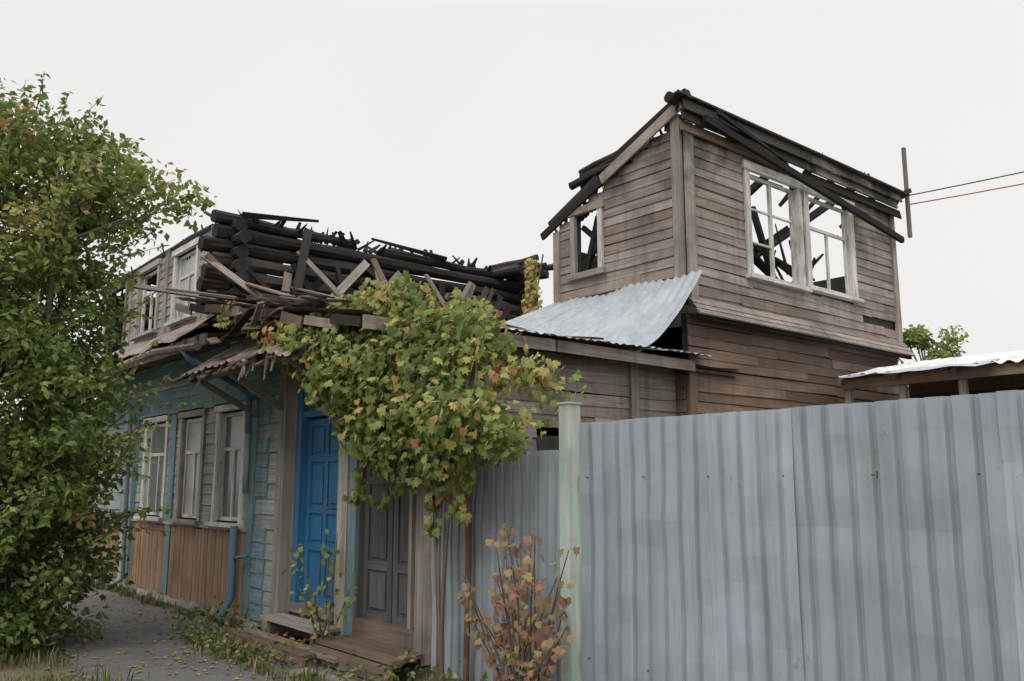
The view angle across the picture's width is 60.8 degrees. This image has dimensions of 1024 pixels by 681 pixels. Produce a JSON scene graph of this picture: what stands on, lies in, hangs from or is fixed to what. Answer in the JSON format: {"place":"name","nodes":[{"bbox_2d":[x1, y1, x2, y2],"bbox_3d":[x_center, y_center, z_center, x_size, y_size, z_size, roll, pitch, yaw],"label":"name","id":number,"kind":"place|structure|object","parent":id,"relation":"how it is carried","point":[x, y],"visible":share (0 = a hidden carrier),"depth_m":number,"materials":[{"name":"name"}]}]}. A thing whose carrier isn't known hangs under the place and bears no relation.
{"place":"outdoors","nodes":[
{"label":"outdoors","id":0,"kind":"place"},
{"bbox_2d":[0,402,96,567],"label":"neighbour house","id":1,"kind":"structure","parent":0,"point":[61,550],"depth_m":17.78,"materials":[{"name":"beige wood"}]},
{"bbox_2d":[39,583,370,680],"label":"sidewalk","id":2,"kind":"structure","parent":0,"point":[135,653],"depth_m":8.56,"materials":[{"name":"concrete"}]},
{"bbox_2d":[0,300,78,443],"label":"distant tree","id":3,"kind":"object","parent":2,"relation":"on","point":[13,389],"visible":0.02,"depth_m":17.60,"materials":[{"name":"green plant"}]},
{"bbox_2d":[282,529,358,645],"bbox_3d":[-1.738,2.337,7.989,0.601,1.199,0.510,-6,-11,34],"label":"sapling","id":4,"kind":"object","parent":2,"relation":"on","point":[312,602],"visible":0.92,"depth_m":8.02,"materials":[{"name":"green plant"}]},
{"bbox_2d":[222,613,423,680],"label":"wooden steps","id":5,"kind":"structure","parent":2,"relation":"on","point":[374,650],"depth_m":7.78,"materials":[{"name":"brown wood"}]},
{"bbox_2d":[456,523,579,680],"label":"red leaved shrub","id":6,"kind":"object","parent":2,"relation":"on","point":[513,659],"visible":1,"depth_m":5.97,"materials":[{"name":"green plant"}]},
{"bbox_2d":[0,557,518,680],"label":"ground","id":7,"kind":"structure","parent":0,"point":[20,671],"depth_m":7.71,"materials":[{"name":"green plant"}]},
{"bbox_2d":[0,73,216,659],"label":"box elder tree","id":8,"kind":"object","parent":7,"relation":"on","point":[45,365],"visible":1,"depth_m":8.74,"materials":[{"name":"green plant"}]},
{"bbox_2d":[86,574,266,631],"bbox_3d":[-4.955,3.586,12.262,0.052,0.120,7.400,8,-12,-39],"label":"foundation","id":9,"kind":"object","parent":7,"relation":"on","point":[251,623],"visible":0.4,"depth_m":11.53,"materials":[{"name":"grey concrete"}]},
{"bbox_2d":[88,296,428,620],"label":"facade walls","id":10,"kind":"structure","parent":7,"relation":"on","point":[188,562],"depth_m":10.98,"materials":[{"name":"teal wood"}]},
{"bbox_2d":[95,313,246,376],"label":"street eaves","id":11,"kind":"object","parent":10,"relation":"attached to","point":[172,352],"visible":0.52,"depth_m":11.73,"materials":[{"name":"brown wood"}]},
{"bbox_2d":[102,223,216,356],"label":"street wall","id":12,"kind":"structure","parent":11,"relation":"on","point":[179,264],"depth_m":13.37,"materials":[{"name":"grey wood"}]},
{"bbox_2d":[106,351,251,620],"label":"downpipes","id":13,"kind":"object","parent":10,"relation":"attached to","point":[233,556],"visible":0.69,"depth_m":10.30,"materials":[{"name":"teal metal"}]},
{"bbox_2d":[133,400,245,528],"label":"facade windows","id":14,"kind":"structure","parent":10,"relation":"in","point":[227,501],"depth_m":11.78,"materials":[{"name":"white wood"}]},
{"bbox_2d":[170,301,330,417],"bbox_3d":[-2.602,0.203,9.309,0.996,1.088,3.121,8,-12,-39],"label":"porch canopy","id":15,"kind":"object","parent":10,"relation":"attached to","point":[241,358],"visible":0.52,"depth_m":9.27,"materials":[{"name":"brown wood"}]},
{"bbox_2d":[284,383,435,665],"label":"doors","id":16,"kind":"structure","parent":10,"relation":"attached to","point":[372,547],"depth_m":8.38,"materials":[{"name":"blue paint"}]},
{"bbox_2d":[212,270,586,680],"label":"grape vine","id":17,"kind":"object","parent":7,"relation":"on","point":[437,441],"visible":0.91,"depth_m":7.00,"materials":[{"name":"green plant"}]},
{"bbox_2d":[107,295,898,522],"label":"walls","id":18,"kind":"structure","parent":7,"relation":"on","point":[552,432],"depth_m":15.82,"materials":[{"name":"grey wood"}]},
{"bbox_2d":[114,230,537,363],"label":"interior ruins","id":19,"kind":"object","parent":18,"relation":"attached to","point":[206,327],"visible":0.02,"depth_m":13.59,"materials":[{"name":"brown wood"}]},
{"bbox_2d":[407,313,898,628],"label":"annex walls","id":20,"kind":"structure","parent":7,"relation":"on","point":[778,371],"depth_m":10.47,"materials":[{"name":"brown wood"}]},
{"bbox_2d":[133,283,743,375],"bbox_3d":[-0.960,-0.129,10.761,6.045,1.162,4.946,8,-12,-39],"label":"lean to roof","id":21,"kind":"object","parent":20,"relation":"on","point":[305,305],"visible":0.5,"depth_m":9.14,"materials":[{"name":"brown wood"}]},
{"bbox_2d":[196,209,552,320],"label":"log wall","id":22,"kind":"structure","parent":21,"relation":"on","point":[238,248],"depth_m":12.41,"materials":[{"name":"brown wood"}]},
{"bbox_2d":[521,254,543,313],"bbox_3d":[0.198,-0.466,12.347,0.250,1.463,0.959,8,-12,-39],"label":"climbing creeper","id":23,"kind":"object","parent":21,"relation":"on","point":[531,293],"visible":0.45,"depth_m":12.26,"materials":[{"name":"green plant"}]},
{"bbox_2d":[506,270,701,351],"bbox_3d":[0.749,-0.220,10.545,1.680,1.149,2.580,8,-12,-39],"label":"curved metal sheet","id":24,"kind":"object","parent":21,"relation":"on","point":[644,313],"visible":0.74,"depth_m":10.41,"materials":[{"name":"silver metal"}]},
{"bbox_2d":[431,390,1023,680],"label":"corrugated metal fence","id":25,"kind":"object","parent":7,"relation":"on","point":[875,541],"visible":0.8,"depth_m":4.93,"materials":[{"name":"grey metal"}]},
{"bbox_2d":[898,324,968,398],"bbox_3d":[12.084,2.600,25.446,3.531,6.378,3.841,1,-9,-7],"label":"distant tree","id":26,"kind":"object","parent":7,"relation":"on","point":[917,337],"visible":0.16,"depth_m":25.95,"materials":[{"name":"green plant"}]},
{"bbox_3d":[19.743,-1.512,11.093,0.314,9.800,1.200,8,-12,-39],"label":"utility pole","id":27,"kind":"object","parent":7,"relation":"on","visible":0},
{"bbox_2d":[910,171,1023,204],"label":"power lines","id":28,"kind":"object","parent":27,"relation":"attached to","point":[966,184],"visible":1,"depth_m":13.91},
{"bbox_2d":[0,0,1023,422],"label":"sky","id":29,"kind":"structure","parent":0,"point":[457,128],"materials":[{"name":"white"}]},
{"bbox_2d":[640,326,681,356],"bbox_3d":[2.882,0.150,14.072,4.300,0.250,4.600,8,-12,-39],"label":"wall opening","id":30,"kind":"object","parent":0,"point":[671,336],"depth_m":12.83,"materials":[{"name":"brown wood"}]},
{"bbox_2d":[540,88,894,356],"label":"tower gable wall","id":31,"kind":"structure","parent":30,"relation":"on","point":[636,234],"depth_m":11.36,"materials":[{"name":"brown wood"}]},
{"bbox_2d":[664,89,915,358],"bbox_3d":[4.126,-1.380,12.187,5.720,2.845,0.333,8,-12,-39],"label":"tower window wall","id":32,"kind":"structure","parent":31,"relation":"attached to","point":[731,287],"depth_m":11.77,"materials":[{"name":"brown wood"}]},
{"bbox_2d":[901,147,912,237],"bbox_3d":[6.296,-2.390,14.127,0.307,1.523,0.130,-3,-10,19],"label":"service mast","id":33,"kind":"object","parent":32,"relation":"attached to","point":[907,190],"visible":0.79,"depth_m":14.07,"materials":[{"name":"grey metal"}]},
{"bbox_2d":[835,350,1023,403],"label":"open wooden shed","id":34,"kind":"structure","parent":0,"point":[978,374],"depth_m":11.55,"materials":[{"name":"beige wood"}]}
]}

